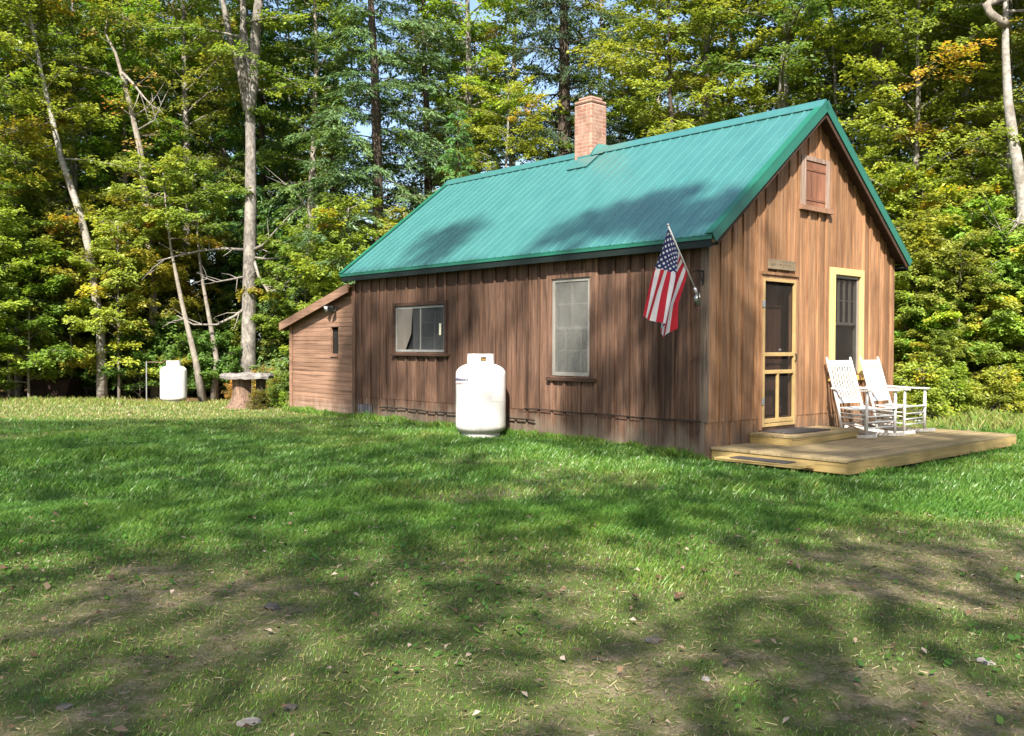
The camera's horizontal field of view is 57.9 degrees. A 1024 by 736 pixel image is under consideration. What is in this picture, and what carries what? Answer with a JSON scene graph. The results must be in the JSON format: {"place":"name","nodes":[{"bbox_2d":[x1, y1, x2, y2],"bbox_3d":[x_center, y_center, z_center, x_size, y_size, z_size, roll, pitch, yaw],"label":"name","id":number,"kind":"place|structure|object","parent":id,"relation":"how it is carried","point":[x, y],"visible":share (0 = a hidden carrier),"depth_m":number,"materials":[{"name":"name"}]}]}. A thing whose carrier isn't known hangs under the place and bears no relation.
{"place":"outdoors","nodes":[
{"label":"outdoors","id":0,"kind":"place"},
{"bbox_2d":[0,346,1023,735],"bbox_3d":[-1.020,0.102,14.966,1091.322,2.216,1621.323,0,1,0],"label":"ground","id":1,"kind":"structure","parent":0,"point":[838,694],"depth_m":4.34,"materials":[{"name":"green plant"}]},
{"bbox_2d":[0,192,38,378],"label":"sapling","id":2,"kind":"object","parent":1,"relation":"on","point":[6,306],"visible":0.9,"depth_m":24.54,"materials":[{"name":"green plant"}]},
{"bbox_2d":[0,0,83,349],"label":"maple tree","id":3,"kind":"object","parent":1,"relation":"on","point":[25,71],"visible":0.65,"depth_m":25.14,"materials":[{"name":"green plant"}]},
{"bbox_2d":[0,155,86,397],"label":"sapling","id":4,"kind":"object","parent":1,"relation":"on","point":[38,243],"visible":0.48,"depth_m":25.36,"materials":[{"name":"green plant"}]},
{"bbox_2d":[0,249,94,397],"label":"sapling","id":5,"kind":"object","parent":1,"relation":"on","point":[39,358],"visible":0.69,"depth_m":25.13,"materials":[{"name":"green plant"}]},
{"bbox_2d":[0,0,105,396],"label":"maple tree","id":6,"kind":"object","parent":1,"relation":"on","point":[20,391],"visible":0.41,"depth_m":26.64,"materials":[{"name":"green plant"}]},
{"bbox_2d":[23,377,82,398],"bbox_3d":[-12.994,0.581,26.220,1.346,0.602,0.753,0,1,0],"label":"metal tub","id":7,"kind":"object","parent":1,"relation":"on","point":[67,387],"visible":0.74,"depth_m":25.92,"materials":[{"name":"brown metal"}]},
{"bbox_2d":[1,196,131,377],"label":"sapling","id":8,"kind":"object","parent":1,"relation":"on","point":[61,218],"visible":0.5,"depth_m":25.81,"materials":[{"name":"green plant"}]},
{"bbox_2d":[0,0,150,398],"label":"birch tree","id":9,"kind":"object","parent":1,"relation":"on","point":[101,381],"visible":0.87,"depth_m":25.86,"materials":[{"name":"green plant"}]},
{"bbox_2d":[0,1,166,324],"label":"beech tree","id":10,"kind":"object","parent":1,"relation":"on","point":[4,94],"visible":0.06,"depth_m":31.32,"materials":[{"name":"green plant"}]},
{"bbox_2d":[3,0,170,388],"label":"hemlock tree","id":11,"kind":"object","parent":1,"relation":"on","point":[131,177],"visible":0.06,"depth_m":30.18,"materials":[{"name":"green plant"}]},
{"bbox_2d":[0,0,181,394],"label":"maple tree","id":12,"kind":"object","parent":1,"relation":"on","point":[74,173],"visible":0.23,"depth_m":27.95,"materials":[{"name":"green plant"}]},
{"bbox_2d":[73,335,138,393],"bbox_3d":[-12.183,-0.001,27.442,1.624,2.002,1.670,1,2,31],"label":"bush","id":13,"kind":"object","parent":1,"relation":"on","point":[86,380],"visible":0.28,"depth_m":27.17,"materials":[{"name":"green plant"}]},
{"bbox_2d":[55,205,176,398],"bbox_3d":[-11.025,-1.785,26.028,2.942,5.633,3.247,0,1,2],"label":"sapling","id":14,"kind":"object","parent":1,"relation":"on","point":[106,228],"visible":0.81,"depth_m":25.60,"materials":[{"name":"green plant"}]},
{"bbox_2d":[70,14,174,397],"bbox_3d":[-11.125,-4.668,26.703,2.694,11.538,2.573,-1,2,-44],"label":"dead tree","id":15,"kind":"object","parent":1,"relation":"on","point":[139,147],"visible":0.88,"depth_m":26.78,"materials":[{"name":"plant"}]},
{"bbox_2d":[92,324,180,397],"bbox_3d":[-10.639,-0.130,26.537,1.872,2.314,2.113,0,1,14],"label":"bush","id":16,"kind":"object","parent":1,"relation":"on","point":[141,358],"visible":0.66,"depth_m":26.18,"materials":[{"name":"green plant"}]},
{"bbox_2d":[44,0,230,393],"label":"maple tree","id":17,"kind":"object","parent":1,"relation":"on","point":[78,144],"visible":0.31,"depth_m":28.09,"materials":[{"name":"green plant"}]},
{"bbox_2d":[80,186,219,397],"bbox_3d":[-10.517,-2.060,26.894,3.527,6.226,3.504,0,1,1],"label":"sapling","id":18,"kind":"object","parent":1,"relation":"on","point":[167,268],"visible":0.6,"depth_m":26.40,"materials":[{"name":"green plant"}]},
{"bbox_2d":[62,0,242,333],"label":"maple tree","id":19,"kind":"object","parent":1,"relation":"on","point":[156,99],"visible":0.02,"depth_m":32.18,"materials":[{"name":"green plant"}]},
{"bbox_2d":[107,142,223,400],"bbox_3d":[-9.653,-2.534,25.666,2.330,7.180,3.138,1,2,29],"label":"thin tree","id":20,"kind":"object","parent":1,"relation":"on","point":[170,161],"visible":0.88,"depth_m":25.50,"materials":[{"name":"green plant"}]},
{"bbox_2d":[160,361,186,402],"bbox_3d":[-8.892,0.378,24.316,0.674,1.140,0.674,-1,2,-32],"label":"propane tank","id":21,"kind":"object","parent":1,"relation":"on","point":[173,381],"visible":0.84,"depth_m":24.05,"materials":[{"name":"white metal"}]},
{"bbox_2d":[129,310,227,392],"bbox_3d":[-9.883,-0.312,26.985,2.412,2.737,2.502,0,1,13],"label":"bush","id":22,"kind":"object","parent":1,"relation":"on","point":[179,335],"visible":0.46,"depth_m":26.52,"materials":[{"name":"green plant"}]},
{"bbox_2d":[85,0,275,393],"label":"beech tree","id":23,"kind":"object","parent":1,"relation":"on","point":[185,101],"visible":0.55,"depth_m":28.20,"materials":[{"name":"green plant"}]},
{"bbox_2d":[120,0,243,385],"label":"hemlock tree","id":24,"kind":"object","parent":1,"relation":"on","point":[233,149],"visible":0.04,"depth_m":32.49,"materials":[{"name":"green plant"}]},
{"bbox_2d":[136,215,235,393],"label":"sapling","id":25,"kind":"object","parent":1,"relation":"on","point":[195,272],"visible":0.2,"depth_m":28.20,"materials":[{"name":"green plant"}]},
{"bbox_2d":[138,158,252,399],"bbox_3d":[-8.934,-2.396,26.023,2.490,6.856,3.229,1,2,35],"label":"thin tree","id":26,"kind":"object","parent":1,"relation":"on","point":[215,194],"visible":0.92,"depth_m":25.79,"materials":[{"name":"green plant"}]},
{"bbox_2d":[187,327,243,398],"bbox_3d":[-8.407,-0.060,26.472,1.846,2.200,1.981,0,1,-24],"label":"bush","id":27,"kind":"object","parent":1,"relation":"on","point":[233,356],"visible":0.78,"depth_m":26.21,"materials":[{"name":"green plant"}]},
{"bbox_2d":[176,273,270,393],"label":"sapling","id":28,"kind":"object","parent":1,"relation":"on","point":[219,303],"visible":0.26,"depth_m":28.51,"materials":[{"name":"green plant"}]},
{"bbox_2d":[130,0,322,390],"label":"maple tree","id":29,"kind":"object","parent":1,"relation":"on","point":[197,116],"visible":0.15,"depth_m":30.43,"materials":[{"name":"green plant"}]},
{"bbox_2d":[139,0,325,398],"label":"forked tree","id":30,"kind":"object","parent":1,"relation":"on","point":[244,58],"visible":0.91,"depth_m":26.25,"materials":[{"name":"grey plant"}]},
{"bbox_2d":[219,372,273,409],"bbox_3d":[-6.431,0.594,22.337,1.330,0.973,1.212,0,1,0],"label":"stump table","id":31,"kind":"object","parent":1,"relation":"on","point":[241,385],"visible":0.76,"depth_m":22.12,"materials":[{"name":"brown wood"}]},
{"bbox_2d":[244,388,269,409],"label":"bush","id":32,"kind":"object","parent":1,"relation":"on","point":[261,400],"visible":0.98,"depth_m":21.55,"materials":[{"name":"green plant"}]},
{"bbox_2d":[190,0,326,393],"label":"hemlock tree","id":33,"kind":"object","parent":1,"relation":"on","point":[268,37],"visible":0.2,"depth_m":29.19,"materials":[{"name":"green plant"}]},
{"bbox_2d":[226,269,302,386],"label":"sapling","id":34,"kind":"object","parent":1,"relation":"on","point":[261,292],"visible":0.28,"depth_m":26.99,"materials":[{"name":"green plant"}]},
{"bbox_2d":[265,367,288,399],"bbox_3d":[-6.099,0.504,24.207,0.963,1.068,0.988,0,1,-26],"label":"bush","id":35,"kind":"object","parent":1,"relation":"on","point":[283,376],"visible":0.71,"depth_m":24.07,"materials":[{"name":"green plant"}]},
{"bbox_2d":[191,0,370,342],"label":"maple tree","id":36,"kind":"object","parent":1,"relation":"on","point":[284,179],"visible":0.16,"depth_m":30.03,"materials":[{"name":"green plant"}]},
{"bbox_2d":[234,206,338,391],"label":"sapling","id":37,"kind":"object","parent":1,"relation":"on","point":[264,219],"visible":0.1,"depth_m":27.94,"materials":[{"name":"green plant"}]},
{"bbox_2d":[250,214,351,374],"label":"sapling","id":38,"kind":"object","parent":1,"relation":"on","point":[274,294],"visible":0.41,"depth_m":25.65,"materials":[{"name":"green plant"}]},
{"bbox_2d":[219,0,408,389],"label":"hemlock tree","id":39,"kind":"object","parent":1,"relation":"on","point":[303,191],"visible":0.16,"depth_m":28.25,"materials":[{"name":"green plant"}]},
{"bbox_2d":[242,0,387,302],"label":"beech tree","id":40,"kind":"object","parent":1,"relation":"on","point":[314,152],"visible":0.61,"depth_m":27.12,"materials":[{"name":"green plant"}]},
{"bbox_2d":[287,190,401,310],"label":"sapling","id":41,"kind":"object","parent":1,"relation":"on","point":[326,216],"visible":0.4,"depth_m":24.48,"materials":[{"name":"green plant"}]},
{"bbox_2d":[247,0,473,380],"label":"hemlock tree","id":42,"kind":"object","parent":1,"relation":"on","point":[375,180],"visible":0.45,"depth_m":26.15,"materials":[{"name":"green plant"}]},
{"bbox_2d":[368,204,408,234],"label":"sapling","id":43,"kind":"object","parent":1,"relation":"on","point":[392,215],"visible":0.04,"depth_m":24.89,"materials":[{"name":"green plant"}]},
{"bbox_2d":[355,0,485,227],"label":"hemlock tree","id":44,"kind":"object","parent":1,"relation":"on","point":[428,181],"visible":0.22,"depth_m":28.42,"materials":[{"name":"green plant"}]},
{"bbox_2d":[365,0,496,215],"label":"beech tree","id":45,"kind":"object","parent":1,"relation":"on","point":[464,71],"visible":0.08,"depth_m":32.34,"materials":[{"name":"green plant"}]},
{"bbox_2d":[435,106,476,186],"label":"hemlock tree","id":46,"kind":"object","parent":1,"relation":"on","point":[450,167],"visible":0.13,"depth_m":25.38,"materials":[{"name":"green plant"}]},
{"bbox_2d":[379,0,533,178],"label":"tall tree","id":47,"kind":"object","parent":1,"relation":"on","point":[468,29],"visible":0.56,"depth_m":29.25,"materials":[{"name":"green plant"}]},
{"bbox_2d":[418,12,532,175],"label":"tall tree","id":48,"kind":"object","parent":1,"relation":"on","point":[494,32],"visible":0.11,"depth_m":32.68,"materials":[{"name":"green plant"}]},
{"bbox_2d":[456,354,505,437],"bbox_3d":[-0.482,0.437,14.280,0.775,1.310,0.774,0,1,0],"label":"propane tank","id":49,"kind":"object","parent":1,"relation":"on","point":[480,396],"visible":0.99,"depth_m":13.97,"materials":[{"name":"white metal"}]},
{"bbox_2d":[441,54,562,176],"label":"maple tree","id":50,"kind":"object","parent":1,"relation":"on","point":[491,127],"visible":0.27,"depth_m":27.48,"materials":[{"name":"green plant"}]},
{"bbox_2d":[0,446,1023,735],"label":"thatch","id":51,"kind":"object","parent":1,"relation":"on","point":[722,684],"visible":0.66,"depth_m":4.52,"materials":[{"name":"plant"}]},
{"bbox_2d":[0,419,1023,730],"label":"clover","id":52,"kind":"object","parent":1,"relation":"on","point":[946,663],"visible":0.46,"depth_m":6.19,"materials":[{"name":"green plant"}]},
{"bbox_2d":[0,399,1023,735],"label":"fallen leaves","id":53,"kind":"object","parent":1,"relation":"on","point":[620,669],"visible":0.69,"depth_m":5.03,"materials":[{"name":"brown plant"}]},
{"bbox_2d":[463,0,585,169],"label":"tall tree","id":54,"kind":"object","parent":1,"relation":"on","point":[515,30],"visible":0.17,"depth_m":37.48,"materials":[{"name":"green plant"}]},
{"bbox_2d":[472,0,654,167],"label":"spruce tree","id":55,"kind":"object","parent":1,"relation":"on","point":[562,122],"visible":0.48,"depth_m":30.57,"materials":[{"name":"green plant"}]},
{"bbox_2d":[526,0,664,136],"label":"tall tree","id":56,"kind":"object","parent":1,"relation":"on","point":[596,29],"visible":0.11,"depth_m":33.63,"materials":[{"name":"green plant"}]},
{"bbox_2d":[279,95,912,461],"bbox_3d":[0.733,-1.897,17.517,5.429,6.035,11.341,-1,2,-42],"label":"cabin","id":57,"kind":"object","parent":1,"relation":"on","point":[535,277],"visible":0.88,"depth_m":13.90,"materials":[{"name":"brown wood"}]},
{"bbox_2d":[390,300,449,356],"bbox_3d":[-1.631,-0.691,16.426,0.133,0.959,1.680,-1,2,-42],"label":"window","id":58,"kind":"structure","parent":57,"relation":"in","point":[415,328],"depth_m":16.44,"materials":[{"name":"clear glass"}]},
{"bbox_2d":[546,269,596,381],"bbox_3d":[0.925,-0.615,13.653,0.223,1.620,1.028,-1,2,-42],"label":"window","id":59,"kind":"structure","parent":57,"relation":"in","point":[570,323],"depth_m":13.70,"materials":[{"name":"grey glass"}]},
{"bbox_2d":[643,223,699,337],"bbox_3d":[2.034,-1.092,11.595,1.056,1.426,0.192,-1,2,-42],"label":"flag","id":60,"kind":"object","parent":57,"relation":"attached to","point":[668,278],"visible":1,"depth_m":11.50,"materials":[{"name":"multicoloured fabric"}]},
{"bbox_2d":[758,271,799,431],"bbox_3d":[3.644,-0.225,12.966,0.920,2.197,0.312,-1,2,-42],"label":"screen door","id":61,"kind":"structure","parent":57,"relation":"in","point":[770,302],"depth_m":13.09,"materials":[{"name":"yellow wood"}]},
{"bbox_2d":[827,267,864,380],"bbox_3d":[5.096,-0.659,14.146,1.050,1.700,0.140,-1,2,-42],"label":"window","id":62,"kind":"structure","parent":57,"relation":"in","point":[843,290],"depth_m":14.27,"materials":[{"name":"yellow wood"}]},
{"bbox_2d":[546,38,683,158],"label":"maple tree","id":63,"kind":"object","parent":1,"relation":"on","point":[620,107],"visible":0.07,"depth_m":30.29,"materials":[{"name":"green plant"}]},
{"bbox_2d":[570,0,727,139],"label":"tall tree","id":64,"kind":"object","parent":1,"relation":"on","point":[630,14],"visible":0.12,"depth_m":33.02,"materials":[{"name":"green plant"}]},
{"bbox_2d":[566,0,787,136],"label":"beech tree","id":65,"kind":"object","parent":1,"relation":"on","point":[610,60],"visible":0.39,"depth_m":26.32,"materials":[{"name":"green plant"}]},
{"bbox_2d":[593,0,762,134],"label":"thin tree","id":66,"kind":"object","parent":1,"relation":"on","point":[644,31],"visible":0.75,"depth_m":25.56,"materials":[{"name":"green plant"}]},
{"bbox_2d":[639,0,820,122],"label":"tall tree","id":67,"kind":"object","parent":1,"relation":"on","point":[690,50],"visible":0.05,"depth_m":31.80,"materials":[{"name":"green plant"}]},
{"bbox_2d":[649,0,857,130],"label":"maple tree","id":68,"kind":"object","parent":1,"relation":"on","point":[722,51],"visible":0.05,"depth_m":28.16,"materials":[{"name":"green plant"}]},
{"bbox_2d":[714,455,814,471],"bbox_3d":[3.006,1.231,11.092,0.335,0.248,1.170,-1,2,-42],"label":"plank step","id":69,"kind":"object","parent":1,"relation":"on","point":[796,465],"visible":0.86,"depth_m":10.89,"materials":[{"name":"brown wood"}]},
{"bbox_2d":[683,0,904,124],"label":"pine tree","id":70,"kind":"object","parent":1,"relation":"on","point":[783,77],"visible":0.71,"depth_m":24.84,"materials":[{"name":"plant"}]},
{"bbox_2d":[748,0,934,218],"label":"maple tree","id":71,"kind":"object","parent":1,"relation":"on","point":[834,60],"visible":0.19,"depth_m":24.66,"materials":[{"name":"green plant"}]},
{"bbox_2d":[728,0,955,164],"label":"beech tree","id":72,"kind":"object","parent":1,"relation":"on","point":[817,69],"visible":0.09,"depth_m":27.16,"materials":[{"name":"green plant"}]},
{"bbox_2d":[711,426,1015,476],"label":"deck","id":73,"kind":"structure","parent":1,"relation":"on","point":[852,456],"depth_m":11.85,"materials":[{"name":"brown wood"}]},
{"bbox_2d":[750,426,858,445],"bbox_3d":[4.071,0.932,12.818,1.750,0.130,0.645,-1,2,-42],"label":"step","id":74,"kind":"object","parent":73,"relation":"on","point":[836,433],"visible":0.89,"depth_m":12.38,"materials":[{"name":"brown wood"}]},
{"bbox_2d":[763,427,829,433],"bbox_3d":[3.915,0.859,12.713,0.980,0.017,0.450,-1,2,-42],"label":"doormat","id":75,"kind":"object","parent":74,"relation":"on","point":[798,430],"visible":1,"depth_m":12.62,"materials":[{"name":"rubber"}]},
{"bbox_2d":[826,357,905,437],"bbox_3d":[5.071,0.416,13.423,0.740,1.144,0.968,-1,2,-34],"label":"rocking chair","id":76,"kind":"object","parent":73,"relation":"on","point":[864,410],"visible":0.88,"depth_m":13.50,"materials":[{"name":"white paint"}]},
{"bbox_2d":[854,357,934,433],"bbox_3d":[5.802,0.404,14.060,0.740,1.144,0.969,-1,2,-42],"label":"rocking chair","id":77,"kind":"object","parent":73,"relation":"on","point":[873,363],"visible":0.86,"depth_m":14.10,"materials":[{"name":"white paint"}]},
{"bbox_2d":[753,1,994,384],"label":"beech tree","id":78,"kind":"object","parent":1,"relation":"on","point":[898,153],"visible":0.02,"depth_m":29.51,"materials":[{"name":"plant"}]},
{"bbox_2d":[771,0,1002,192],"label":"pine tree","id":79,"kind":"object","parent":1,"relation":"on","point":[876,51],"visible":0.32,"depth_m":24.61,"materials":[{"name":"plant"}]},
{"bbox_2d":[861,146,946,401],"bbox_3d":[9.527,-2.151,22.914,3.385,6.522,3.871,1,2,42],"label":"sapling","id":80,"kind":"object","parent":1,"relation":"on","point":[929,172],"visible":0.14,"depth_m":22.19,"materials":[{"name":"green plant"}]},
{"bbox_2d":[822,0,1023,201],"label":"maple tree","id":81,"kind":"object","parent":1,"relation":"on","point":[899,158],"visible":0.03,"depth_m":26.79,"materials":[{"name":"green plant"}]},
{"bbox_2d":[828,0,1023,402],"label":"maple tree","id":82,"kind":"object","parent":1,"relation":"on","point":[915,149],"visible":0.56,"depth_m":21.85,"materials":[{"name":"green plant"}]},
{"bbox_2d":[893,356,960,421],"bbox_3d":[7.947,0.494,17.960,1.428,1.453,1.299,-1,2,-31],"label":"bush","id":83,"kind":"object","parent":1,"relation":"on","point":[936,385],"visible":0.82,"depth_m":17.77,"materials":[{"name":"green plant"}]},
{"bbox_2d":[869,162,985,402],"bbox_3d":[9.636,-1.848,21.918,3.264,5.929,3.223,1,1,29],"label":"sapling","id":84,"kind":"object","parent":1,"relation":"on","point":[948,191],"visible":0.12,"depth_m":21.38,"materials":[{"name":"green plant"}]},
{"bbox_2d":[893,253,971,402],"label":"sapling","id":85,"kind":"object","parent":1,"relation":"on","point":[901,305],"visible":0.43,"depth_m":19.83,"materials":[{"name":"green plant"}]},
{"bbox_2d":[893,293,986,405],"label":"sapling","id":86,"kind":"object","parent":1,"relation":"on","point":[947,313],"visible":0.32,"depth_m":19.68,"materials":[{"name":"green plant"}]},
{"bbox_2d":[908,327,973,411],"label":"sapling","id":87,"kind":"object","parent":1,"relation":"on","point":[953,334],"visible":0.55,"depth_m":19.06,"materials":[{"name":"green plant"}]},
{"bbox_2d":[893,211,989,387],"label":"sapling","id":88,"kind":"object","parent":1,"relation":"on","point":[905,230],"visible":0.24,"depth_m":19.87,"materials":[{"name":"green plant"}]},
{"bbox_2d":[868,0,1023,217],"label":"maple tree","id":89,"kind":"object","parent":1,"relation":"on","point":[981,76],"visible":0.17,"depth_m":22.38,"materials":[{"name":"green plant"}]},
{"bbox_2d":[869,0,1023,406],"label":"maple tree","id":90,"kind":"object","parent":1,"relation":"on","point":[1012,34],"visible":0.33,"depth_m":21.86,"materials":[{"name":"green plant"}]},
{"bbox_2d":[894,184,1000,385],"bbox_3d":[10.080,-1.550,21.383,3.136,5.336,2.864,-1,1,-27],"label":"sapling","id":91,"kind":"object","parent":1,"relation":"on","point":[919,212],"visible":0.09,"depth_m":20.78,"materials":[{"name":"green plant"}]},
{"bbox_2d":[916,358,979,413],"bbox_3d":[9.076,0.461,19.376,1.339,1.467,1.354,0,1,11],"label":"bush","id":92,"kind":"object","parent":1,"relation":"on","point":[959,378],"visible":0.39,"depth_m":19.06,"materials":[{"name":"green plant"}]},
{"bbox_2d":[900,194,1023,405],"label":"sapling","id":93,"kind":"object","parent":1,"relation":"on","point":[954,232],"visible":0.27,"depth_m":19.88,"materials":[{"name":"green plant"}]},
{"bbox_2d":[902,226,1023,399],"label":"sapling","id":94,"kind":"object","parent":1,"relation":"on","point":[975,262],"visible":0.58,"depth_m":19.45,"materials":[{"name":"green plant"}]},
{"bbox_2d":[943,376,987,415],"bbox_3d":[9.422,0.656,19.228,0.898,0.986,0.972,1,2,30],"label":"bush","id":95,"kind":"object","parent":1,"relation":"on","point":[974,387],"visible":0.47,"depth_m":19.07,"materials":[{"name":"green plant"}]},
{"bbox_2d":[914,0,1023,412],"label":"birch tree","id":96,"kind":"object","parent":1,"relation":"on","point":[1004,22],"visible":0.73,"depth_m":20.31,"materials":[{"name":"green plant"}]},
{"bbox_2d":[937,155,1023,403],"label":"sapling","id":97,"kind":"object","parent":1,"relation":"on","point":[950,172],"visible":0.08,"depth_m":21.36,"materials":[{"name":"green plant"}]},
{"bbox_2d":[938,210,1023,391],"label":"sapling","id":98,"kind":"object","parent":1,"relation":"on","point":[1015,240],"visible":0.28,"depth_m":19.53,"materials":[{"name":"green plant"}]},
{"bbox_2d":[941,164,1023,369],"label":"sapling","id":99,"kind":"object","parent":1,"relation":"on","point":[999,187],"visible":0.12,"depth_m":21.04,"materials":[{"name":"green plant"}]},
{"bbox_2d":[943,275,1023,413],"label":"sapling","id":100,"kind":"object","parent":1,"relation":"on","point":[1020,357],"visible":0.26,"depth_m":19.53,"materials":[{"name":"green plant"}]},
{"bbox_2d":[953,255,1023,410],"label":"sapling","id":101,"kind":"object","parent":1,"relation":"on","point":[989,346],"visible":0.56,"depth_m":19.27,"materials":[{"name":"green plant"}]},
{"bbox_2d":[961,222,1023,410],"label":"sapling","id":102,"kind":"object","parent":1,"relation":"on","point":[1001,248],"visible":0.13,"depth_m":19.98,"materials":[{"name":"green plant"}]},
{"bbox_2d":[968,3,1023,208],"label":"maple tree","id":103,"kind":"object","parent":1,"relation":"on","point":[1019,71],"visible":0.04,"depth_m":24.51,"materials":[{"name":"green plant"}]},
{"bbox_2d":[975,363,1023,415],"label":"bush","id":104,"kind":"object","parent":1,"relation":"on","point":[990,389],"visible":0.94,"depth_m":18.98,"materials":[{"name":"green plant"}]},
{"bbox_2d":[5,0,1021,341],"label":"sky","id":105,"kind":"structure","parent":0,"point":[366,131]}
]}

